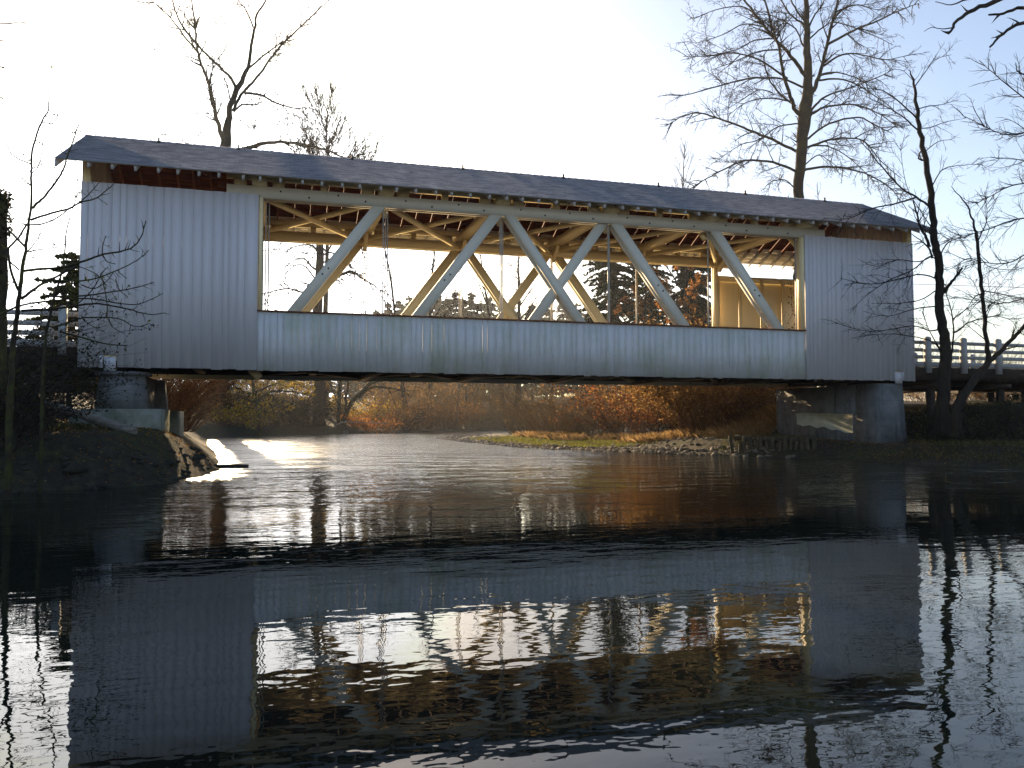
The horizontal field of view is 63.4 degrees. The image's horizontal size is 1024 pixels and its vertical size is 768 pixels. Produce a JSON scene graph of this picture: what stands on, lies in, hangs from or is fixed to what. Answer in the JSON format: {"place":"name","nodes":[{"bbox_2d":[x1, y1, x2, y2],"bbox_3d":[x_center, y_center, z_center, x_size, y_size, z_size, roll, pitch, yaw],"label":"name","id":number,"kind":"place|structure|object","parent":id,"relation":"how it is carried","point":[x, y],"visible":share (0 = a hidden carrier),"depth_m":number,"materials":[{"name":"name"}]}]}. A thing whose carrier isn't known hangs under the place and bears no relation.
{"place":"outdoors","nodes":[
{"label":"outdoors","id":0,"kind":"place"},
{"bbox_2d":[0,430,1023,767],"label":"river water","id":1,"kind":"structure","parent":0,"point":[384,600],"depth_m":6.69,"materials":[{"name":"black liquid"}]},
{"bbox_2d":[216,464,248,467],"bbox_3d":[-9.326,2.755,27.577,1.146,0.209,0.481,1,-3,-17],"label":"driftwood log","id":2,"kind":"object","parent":1,"relation":"in","point":[232,466],"visible":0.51,"depth_m":27.45,"materials":[{"name":"brown wood"}]},
{"bbox_2d":[0,392,1023,491],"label":"ground","id":3,"kind":"structure","parent":0,"point":[121,473],"depth_m":26.66,"materials":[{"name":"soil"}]},
{"bbox_2d":[0,189,14,430],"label":"ivy covered trunk","id":4,"kind":"object","parent":3,"relation":"on","point":[5,201],"visible":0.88,"depth_m":20.31,"materials":[{"name":"green plant"}]},
{"bbox_2d":[7,305,103,399],"bbox_3d":[-31.105,-0.870,24.472,34.337,3.308,7.180,1,-3,-17],"label":"approach span","id":5,"kind":"object","parent":3,"relation":"on","point":[63,314],"visible":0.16,"depth_m":25.91,"materials":[{"name":"white wood"}]},
{"bbox_2d":[30,190,84,494],"bbox_3d":[-9.689,-0.593,17.576,1.058,7.227,0.477,1,-3,-17],"label":"mossy sapling","id":6,"kind":"object","parent":3,"relation":"on","point":[41,454],"visible":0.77,"depth_m":17.50,"materials":[{"name":"brown plant"}]},
{"bbox_2d":[17,250,98,406],"bbox_3d":[-19.009,-2.186,35.623,4.944,7.437,5.370,1,-3,-17],"label":"fir tree","id":7,"kind":"object","parent":3,"relation":"on","point":[73,257],"visible":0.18,"depth_m":35.79,"materials":[{"name":"green plant"}]},
{"bbox_2d":[23,319,97,405],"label":"bramble bush","id":8,"kind":"object","parent":3,"relation":"on","point":[73,388],"visible":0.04,"depth_m":35.39,"materials":[{"name":"brown plant"}]},
{"bbox_2d":[7,325,123,400],"bbox_3d":[-15.288,-0.980,24.233,7.237,2.924,7.059,1,-3,-17],"label":"bramble bush","id":9,"kind":"object","parent":3,"relation":"on","point":[56,351],"visible":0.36,"depth_m":24.68,"materials":[{"name":"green plant"}]},
{"bbox_2d":[0,326,140,439],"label":"bramble bush","id":10,"kind":"object","parent":3,"relation":"on","point":[22,408],"visible":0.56,"depth_m":20.11,"materials":[{"name":"brown plant"}]},
{"bbox_2d":[3,264,157,395],"bbox_3d":[-15.538,-1.612,22.850,10.473,4.088,10.713,1,-3,-17],"label":"bramble bush","id":11,"kind":"object","parent":3,"relation":"on","point":[34,350],"visible":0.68,"depth_m":23.45,"materials":[{"name":"brown plant"}]},
{"bbox_2d":[0,63,166,499],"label":"mossy sapling","id":12,"kind":"object","parent":3,"relation":"on","point":[7,479],"visible":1,"depth_m":16.61,"materials":[{"name":"brown plant"}]},
{"bbox_2d":[44,401,137,434],"bbox_3d":[-11.963,1.153,23.532,4.482,1.425,0.487,-2,-3,33],"label":"driftwood log","id":13,"kind":"object","parent":3,"relation":"on","point":[111,424],"visible":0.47,"depth_m":23.07,"materials":[{"name":"brown wood"}]},
{"bbox_2d":[0,311,183,454],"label":"bramble bush","id":14,"kind":"object","parent":3,"relation":"on","point":[25,420],"visible":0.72,"depth_m":19.27,"materials":[{"name":"brown plant"}]},
{"bbox_2d":[0,445,219,492],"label":"bank stones","id":15,"kind":"object","parent":3,"relation":"on","point":[73,467],"visible":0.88,"depth_m":20.49,"materials":[{"name":"grey stone"}]},
{"bbox_2d":[69,357,183,436],"bbox_3d":[-13.496,0.807,29.674,2.600,3.029,8.000,1,-3,-17],"label":"bridge abutment","id":16,"kind":"object","parent":3,"relation":"on","point":[148,407],"visible":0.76,"depth_m":26.41,"materials":[{"name":"concrete"}]},
{"bbox_2d":[54,134,929,387],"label":"covered bridge","id":17,"kind":"structure","parent":16,"relation":"on","point":[214,217],"depth_m":31.16,"materials":[{"name":"white wood"}]},
{"bbox_2d":[8,315,251,410],"bbox_3d":[-19.591,-0.608,42.991,13.413,6.238,13.753,1,-3,-17],"label":"bush","id":18,"kind":"object","parent":3,"relation":"on","point":[179,386],"visible":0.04,"depth_m":43.41,"materials":[{"name":"brown plant"}]},
{"bbox_2d":[19,315,274,425],"bbox_3d":[-16.744,-0.543,39.131,12.212,5.804,12.448,1,-3,-17],"label":"bush","id":19,"kind":"object","parent":3,"relation":"on","point":[187,397],"visible":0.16,"depth_m":38.46,"materials":[{"name":"brown plant"}]},
{"bbox_2d":[155,379,263,431],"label":"bush","id":20,"kind":"object","parent":3,"relation":"on","point":[188,427],"visible":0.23,"depth_m":51.67,"materials":[{"name":"brown plant"}]},
{"bbox_2d":[166,379,270,420],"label":"scrub","id":21,"kind":"object","parent":3,"relation":"on","point":[228,394],"visible":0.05,"depth_m":87.81,"materials":[{"name":"brown plant"}]},
{"bbox_2d":[193,379,283,421],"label":"scrub","id":22,"kind":"object","parent":3,"relation":"on","point":[250,382],"visible":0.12,"depth_m":89.35,"materials":[{"name":"brown plant"}]},
{"bbox_2d":[184,391,294,428],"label":"thicket","id":23,"kind":"object","parent":3,"relation":"on","point":[241,419],"visible":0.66,"depth_m":83.24,"materials":[{"name":"brown plant"}]},
{"bbox_2d":[135,0,365,415],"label":"bare tree","id":24,"kind":"object","parent":3,"relation":"on","point":[224,133],"visible":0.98,"depth_m":100.11,"materials":[{"name":"brown plant"}]},
{"bbox_2d":[221,379,308,421],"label":"scrub","id":25,"kind":"object","parent":3,"relation":"on","point":[278,388],"visible":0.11,"depth_m":95.78,"materials":[{"name":"brown plant"}]},
{"bbox_2d":[217,379,317,435],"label":"golden leaved tree","id":26,"kind":"object","parent":3,"relation":"on","point":[259,432],"visible":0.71,"depth_m":84.01,"materials":[{"name":"brown plant"}]},
{"bbox_2d":[224,388,323,426],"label":"thicket","id":27,"kind":"object","parent":3,"relation":"on","point":[288,417],"visible":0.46,"depth_m":89.21,"materials":[{"name":"brown plant"}]},
{"bbox_2d":[233,381,356,429],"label":"thicket","id":28,"kind":"object","parent":3,"relation":"on","point":[313,418],"visible":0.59,"depth_m":93.61,"materials":[{"name":"brown plant"}]},
{"bbox_2d":[243,291,357,421],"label":"scrub","id":29,"kind":"object","parent":3,"relation":"on","point":[309,388],"visible":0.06,"depth_m":101.57,"materials":[{"name":"brown plant"}]},
{"bbox_2d":[261,380,343,414],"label":"scrub","id":30,"kind":"object","parent":3,"relation":"on","point":[304,391],"visible":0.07,"depth_m":107.87,"materials":[{"name":"brown plant"}]},
{"bbox_2d":[272,393,358,425],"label":"thicket","id":31,"kind":"object","parent":3,"relation":"on","point":[331,410],"visible":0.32,"depth_m":99.31,"materials":[{"name":"brown plant"}]},
{"bbox_2d":[262,66,386,411],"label":"bare tree","id":32,"kind":"object","parent":3,"relation":"on","point":[328,145],"visible":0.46,"depth_m":115.74,"materials":[{"name":"brown plant"}]},
{"bbox_2d":[263,242,388,425],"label":"bare tree","id":33,"kind":"object","parent":3,"relation":"on","point":[319,387],"visible":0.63,"depth_m":100.80,"materials":[{"name":"brown plant"}]},
{"bbox_2d":[326,381,341,426],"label":"mossy tree","id":34,"kind":"object","parent":3,"relation":"on","point":[339,393],"visible":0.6,"depth_m":102.04,"materials":[{"name":"brown plant"}]},
{"bbox_2d":[329,381,374,407],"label":"fir tree","id":35,"kind":"object","parent":3,"relation":"on","point":[351,388],"visible":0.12,"depth_m":231.82,"materials":[{"name":"green plant"}]},
{"bbox_2d":[327,392,401,429],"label":"scrub","id":36,"kind":"object","parent":3,"relation":"on","point":[373,405],"visible":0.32,"depth_m":115.07,"materials":[{"name":"brown plant"}]},
{"bbox_2d":[334,408,409,433],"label":"thicket","id":37,"kind":"object","parent":3,"relation":"on","point":[374,426],"visible":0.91,"depth_m":105.14,"materials":[{"name":"brown plant"}]},
{"bbox_2d":[356,308,389,406],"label":"fir tree","id":38,"kind":"object","parent":3,"relation":"on","point":[382,383],"visible":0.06,"depth_m":235.05,"materials":[{"name":"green plant"}]},
{"bbox_2d":[341,381,409,425],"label":"mossy tree","id":39,"kind":"object","parent":3,"relation":"on","point":[362,392],"visible":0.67,"depth_m":105.05,"materials":[{"name":"brown plant"}]},
{"bbox_2d":[371,301,401,407],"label":"fir tree","id":40,"kind":"object","parent":3,"relation":"on","point":[389,312],"visible":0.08,"depth_m":237.43,"materials":[{"name":"green plant"}]},
{"bbox_2d":[361,248,426,428],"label":"bare tree","id":41,"kind":"object","parent":3,"relation":"on","point":[394,311],"visible":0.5,"depth_m":124.70,"materials":[{"name":"brown plant"}]},
{"bbox_2d":[350,394,445,431],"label":"thicket","id":42,"kind":"object","parent":3,"relation":"on","point":[420,407],"visible":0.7,"depth_m":112.95,"materials":[{"name":"brown plant"}]},
{"bbox_2d":[334,381,472,429],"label":"scrub","id":43,"kind":"object","parent":3,"relation":"on","point":[384,394],"visible":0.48,"depth_m":123.21,"materials":[{"name":"brown plant"}]},
{"bbox_2d":[391,306,426,403],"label":"fir tree","id":44,"kind":"object","parent":3,"relation":"on","point":[401,311],"visible":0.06,"depth_m":242.90,"materials":[{"name":"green plant"}]},
{"bbox_2d":[399,295,427,401],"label":"fir tree","id":45,"kind":"object","parent":3,"relation":"on","point":[409,299],"visible":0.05,"depth_m":256.87,"materials":[{"name":"green plant"}]},
{"bbox_2d":[369,395,461,430],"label":"thicket","id":46,"kind":"object","parent":3,"relation":"on","point":[427,422],"visible":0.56,"depth_m":119.97,"materials":[{"name":"brown plant"}]},
{"bbox_2d":[367,381,476,428],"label":"scrub","id":47,"kind":"object","parent":3,"relation":"on","point":[440,400],"visible":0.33,"depth_m":129.15,"materials":[{"name":"brown plant"}]},
{"bbox_2d":[425,296,447,388],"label":"fir tree","id":48,"kind":"object","parent":3,"relation":"on","point":[436,309],"visible":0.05,"depth_m":282.73,"materials":[{"name":"green plant"}]},
{"bbox_2d":[427,295,453,406],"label":"fir tree","id":49,"kind":"object","parent":3,"relation":"on","point":[448,304],"visible":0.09,"depth_m":241.54,"materials":[{"name":"green plant"}]},
{"bbox_2d":[421,251,466,427],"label":"bare tree","id":50,"kind":"object","parent":3,"relation":"on","point":[441,307],"visible":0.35,"depth_m":129.13,"materials":[{"name":"brown plant"}]},
{"bbox_2d":[394,382,494,428],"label":"scrub","id":51,"kind":"object","parent":3,"relation":"on","point":[473,386],"visible":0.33,"depth_m":137.02,"materials":[{"name":"brown plant"}]},
{"bbox_2d":[399,391,490,429],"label":"thicket","id":52,"kind":"object","parent":3,"relation":"on","point":[452,418],"visible":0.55,"depth_m":124.32,"materials":[{"name":"brown plant"}]},
{"bbox_2d":[446,278,478,427],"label":"bare tree","id":53,"kind":"object","parent":3,"relation":"on","point":[453,284],"visible":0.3,"depth_m":141.79,"materials":[{"name":"brown plant"}]},
{"bbox_2d":[459,383,478,428],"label":"bare tree","id":54,"kind":"object","parent":3,"relation":"on","point":[466,398],"visible":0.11,"depth_m":137.40,"materials":[{"name":"brown plant"}]},
{"bbox_2d":[443,291,495,405],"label":"fir tree","id":55,"kind":"object","parent":3,"relation":"on","point":[467,313],"visible":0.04,"depth_m":236.65,"materials":[{"name":"green plant"}]},
{"bbox_2d":[433,397,508,429],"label":"thicket","id":56,"kind":"object","parent":3,"relation":"on","point":[471,420],"visible":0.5,"depth_m":129.19,"materials":[{"name":"brown plant"}]},
{"bbox_2d":[423,383,529,427],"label":"scrub","id":57,"kind":"object","parent":3,"relation":"on","point":[483,397],"visible":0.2,"depth_m":145.05,"materials":[{"name":"brown plant"}]},
{"bbox_2d":[450,399,523,428],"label":"thicket","id":58,"kind":"object","parent":3,"relation":"on","point":[494,425],"visible":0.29,"depth_m":135.86,"materials":[{"name":"brown plant"}]},
{"bbox_2d":[481,295,497,390],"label":"fir tree","id":59,"kind":"object","parent":3,"relation":"on","point":[495,306],"visible":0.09,"depth_m":286.02,"materials":[{"name":"green plant"}]},
{"bbox_2d":[461,254,529,427],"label":"bare tree","id":60,"kind":"object","parent":3,"relation":"on","point":[485,297],"visible":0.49,"depth_m":143.25,"materials":[{"name":"brown plant"}]},
{"bbox_2d":[454,383,556,423],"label":"scrub","id":61,"kind":"object","parent":3,"relation":"on","point":[511,394],"visible":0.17,"depth_m":152.99,"materials":[{"name":"brown plant"}]},
{"bbox_2d":[471,393,540,427],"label":"thicket","id":62,"kind":"object","parent":3,"relation":"on","point":[498,413],"visible":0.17,"depth_m":142.19,"materials":[{"name":"brown plant"}]},
{"bbox_2d":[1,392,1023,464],"bbox_3d":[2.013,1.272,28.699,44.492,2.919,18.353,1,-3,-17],"label":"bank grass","id":63,"kind":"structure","parent":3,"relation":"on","point":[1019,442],"depth_m":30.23,"materials":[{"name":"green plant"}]},
{"bbox_2d":[492,298,535,404],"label":"fir tree","id":64,"kind":"object","parent":3,"relation":"on","point":[515,312],"visible":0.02,"depth_m":252.36,"materials":[{"name":"green plant"}]},
{"bbox_2d":[505,256,548,427],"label":"bare tree","id":65,"kind":"object","parent":3,"relation":"on","point":[519,304],"visible":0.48,"depth_m":146.94,"materials":[{"name":"brown plant"}]},
{"bbox_2d":[466,383,591,434],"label":"willow bush","id":66,"kind":"object","parent":3,"relation":"on","point":[520,428],"visible":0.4,"depth_m":77.07,"materials":[{"name":"brown plant"}]},
{"bbox_2d":[513,303,561,402],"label":"fir tree","id":67,"kind":"object","parent":3,"relation":"on","point":[532,383],"visible":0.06,"depth_m":266.72,"materials":[{"name":"green plant"}]},
{"bbox_2d":[464,384,626,433],"bbox_3d":[3.324,1.215,64.681,14.449,6.126,14.809,-1,-3,27],"label":"willow bush","id":68,"kind":"object","parent":3,"relation":"on","point":[520,410],"visible":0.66,"depth_m":63.42,"materials":[{"name":"brown plant"}]},
{"bbox_2d":[530,307,566,399],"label":"fir tree","id":69,"kind":"object","parent":3,"relation":"on","point":[547,314],"visible":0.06,"depth_m":274.39,"materials":[{"name":"green plant"}]},
{"bbox_2d":[544,305,579,396],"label":"fir tree","id":70,"kind":"object","parent":3,"relation":"on","point":[563,314],"visible":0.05,"depth_m":301.11,"materials":[{"name":"green plant"}]},
{"bbox_2d":[510,383,626,431],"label":"willow bush","id":71,"kind":"object","parent":3,"relation":"on","point":[562,399],"visible":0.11,"depth_m":82.52,"materials":[{"name":"brown plant"}]},
{"bbox_2d":[525,384,651,437],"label":"willow bush","id":72,"kind":"object","parent":3,"relation":"on","point":[580,425],"visible":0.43,"depth_m":62.28,"materials":[{"name":"brown plant"}]},
{"bbox_2d":[534,384,660,434],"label":"bramble bush","id":73,"kind":"object","parent":3,"relation":"on","point":[606,427],"visible":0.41,"depth_m":59.82,"materials":[{"name":"brown plant"}]},
{"bbox_2d":[557,384,646,428],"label":"willow bush","id":74,"kind":"object","parent":3,"relation":"on","point":[599,399],"visible":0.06,"depth_m":81.29,"materials":[{"name":"brown plant"}]},
{"bbox_2d":[436,429,793,456],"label":"gravel","id":75,"kind":"structure","parent":3,"relation":"on","point":[642,447],"depth_m":43.55,"materials":[{"name":"grey gravel"}]},
{"bbox_2d":[563,261,668,418],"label":"fir tree","id":76,"kind":"object","parent":3,"relation":"on","point":[616,291],"visible":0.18,"depth_m":103.77,"materials":[{"name":"green plant"}]},
{"bbox_2d":[564,385,673,433],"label":"bramble bush","id":77,"kind":"object","parent":3,"relation":"on","point":[628,414],"visible":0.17,"depth_m":57.10,"materials":[{"name":"brown plant"}]},
{"bbox_2d":[469,419,791,448],"bbox_3d":[5.538,2.606,51.937,10.914,2.318,32.877,1,-3,-27],"label":"moss cover","id":78,"kind":"object","parent":3,"relation":"on","point":[572,443],"visible":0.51,"depth_m":50.27,"materials":[{"name":"green plant"}]},
{"bbox_2d":[613,263,671,323],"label":"oak tree","id":79,"kind":"object","parent":3,"relation":"on","point":[644,305],"visible":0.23,"depth_m":97.20,"materials":[{"name":"brown plant"}]},
{"bbox_2d":[609,264,676,420],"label":"fir tree","id":80,"kind":"object","parent":3,"relation":"on","point":[658,317],"visible":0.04,"depth_m":113.97,"materials":[{"name":"green plant"}]},
{"bbox_2d":[512,402,776,442],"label":"dry grass","id":81,"kind":"structure","parent":3,"relation":"on","point":[763,427],"depth_m":44.32,"materials":[{"name":"brown plant"}]},
{"bbox_2d":[650,420,684,432],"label":"bramble bush","id":82,"kind":"object","parent":3,"relation":"on","point":[663,428],"visible":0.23,"depth_m":51.30,"materials":[{"name":"brown plant"}]},
{"bbox_2d":[663,136,697,289],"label":"bare tree","id":83,"kind":"object","parent":3,"relation":"on","point":[682,177],"visible":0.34,"depth_m":135.18,"materials":[{"name":"brown plant"}]},
{"bbox_2d":[653,265,711,325],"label":"oak tree","id":84,"kind":"object","parent":3,"relation":"on","point":[695,285],"visible":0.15,"depth_m":102.53,"materials":[{"name":"brown plant"}]},
{"bbox_2d":[601,385,771,431],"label":"bramble bush","id":85,"kind":"object","parent":3,"relation":"on","point":[647,411],"visible":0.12,"depth_m":54.24,"materials":[{"name":"brown plant"}]},
{"bbox_2d":[671,266,711,325],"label":"fir tree","id":86,"kind":"object","parent":3,"relation":"on","point":[702,302],"visible":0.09,"depth_m":110.08,"materials":[{"name":"green plant"}]},
{"bbox_2d":[589,283,826,433],"bbox_3d":[11.379,-1.027,45.291,14.925,7.524,15.355,1,-3,-17],"label":"willow bush","id":87,"kind":"object","parent":3,"relation":"on","point":[748,395],"visible":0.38,"depth_m":43.77,"materials":[{"name":"brown plant"}]},
{"bbox_2d":[595,385,822,429],"bbox_3d":[11.850,-0.420,49.819,15.438,8.049,15.531,1,-3,-17],"label":"willow bush","id":88,"kind":"object","parent":3,"relation":"on","point":[650,406],"visible":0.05,"depth_m":49.38,"materials":[{"name":"brown plant"}]},
{"bbox_2d":[629,274,823,419],"bbox_3d":[12.950,-1.458,47.079,14.435,7.993,15.331,1,-3,-17],"label":"willow bush","id":89,"kind":"object","parent":3,"relation":"on","point":[772,399],"visible":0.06,"depth_m":45.83,"materials":[{"name":"brown plant"}]},
{"bbox_2d":[728,435,816,453],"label":"piling wall","id":90,"kind":"structure","parent":3,"relation":"on","point":[804,441],"depth_m":36.16,"materials":[{"name":"brown wood"}]},
{"bbox_2d":[653,0,929,387],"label":"cottonwood tree","id":91,"kind":"object","parent":3,"relation":"on","point":[803,112],"visible":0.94,"depth_m":75.61,"materials":[{"name":"brown plant"}]},
{"bbox_2d":[776,372,906,442],"bbox_3d":[14.917,1.403,38.130,1.600,3.497,7.200,1,-3,-17],"label":"bridge abutment","id":92,"kind":"object","parent":3,"relation":"on","point":[871,413],"visible":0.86,"depth_m":36.40,"materials":[{"name":"concrete"}]},
{"bbox_2d":[819,39,1001,438],"bbox_3d":[16.141,-5.803,33.248,9.902,16.997,2.924,1,-3,-17],"label":"alder tree","id":93,"kind":"object","parent":3,"relation":"on","point":[941,411],"visible":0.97,"depth_m":33.34,"materials":[{"name":"brown plant"}]},
{"bbox_2d":[817,336,1023,433],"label":"approach span","id":94,"kind":"object","parent":3,"relation":"on","point":[1003,378],"visible":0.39,"depth_m":36.44,"materials":[{"name":"white wood"}]},
{"bbox_2d":[903,392,985,401],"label":"bramble bush","id":95,"kind":"object","parent":3,"relation":"on","point":[919,394],"visible":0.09,"depth_m":47.32,"materials":[{"name":"brown plant"}]},
{"bbox_2d":[904,335,1021,402],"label":"willow bush","id":96,"kind":"object","parent":3,"relation":"on","point":[913,399],"visible":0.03,"depth_m":70.08,"materials":[{"name":"brown plant"}]},
{"bbox_2d":[911,388,1023,431],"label":"bramble bush","id":97,"kind":"object","parent":3,"relation":"on","point":[996,409],"visible":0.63,"depth_m":34.49,"materials":[{"name":"brown plant"}]},
{"bbox_2d":[918,332,1020,400],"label":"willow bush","id":98,"kind":"object","parent":3,"relation":"on","point":[972,398],"visible":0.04,"depth_m":76.00,"materials":[{"name":"brown plant"}]},
{"bbox_2d":[925,0,1023,74],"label":"bare tree","id":99,"kind":"object","parent":3,"relation":"on","point":[986,5],"visible":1,"depth_m":19.06,"materials":[{"name":"brown plant"}]},
{"bbox_2d":[927,50,1023,316],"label":"bare tree","id":100,"kind":"object","parent":3,"relation":"on","point":[996,190],"visible":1,"depth_m":30.09,"materials":[{"name":"brown plant"}]},
{"bbox_2d":[934,178,1023,441],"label":"alder tree","id":101,"kind":"object","parent":3,"relation":"on","point":[959,402],"visible":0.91,"depth_m":32.81,"materials":[{"name":"brown plant"}]},
{"bbox_2d":[0,0,1023,401],"label":"sky","id":102,"kind":"structure","parent":0,"point":[570,88],"materials":[{"name":"white"}]},
{"bbox_3d":[58.052,-2.738,64.460,0.335,10.068,2.200,1,-3,-17],"label":"utility pole","id":103,"kind":"object","parent":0,"visible":0},
{"bbox_2d":[17,233,1023,287],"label":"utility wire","id":104,"kind":"object","parent":103,"relation":"attached to","point":[498,264],"visible":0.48,"depth_m":47.02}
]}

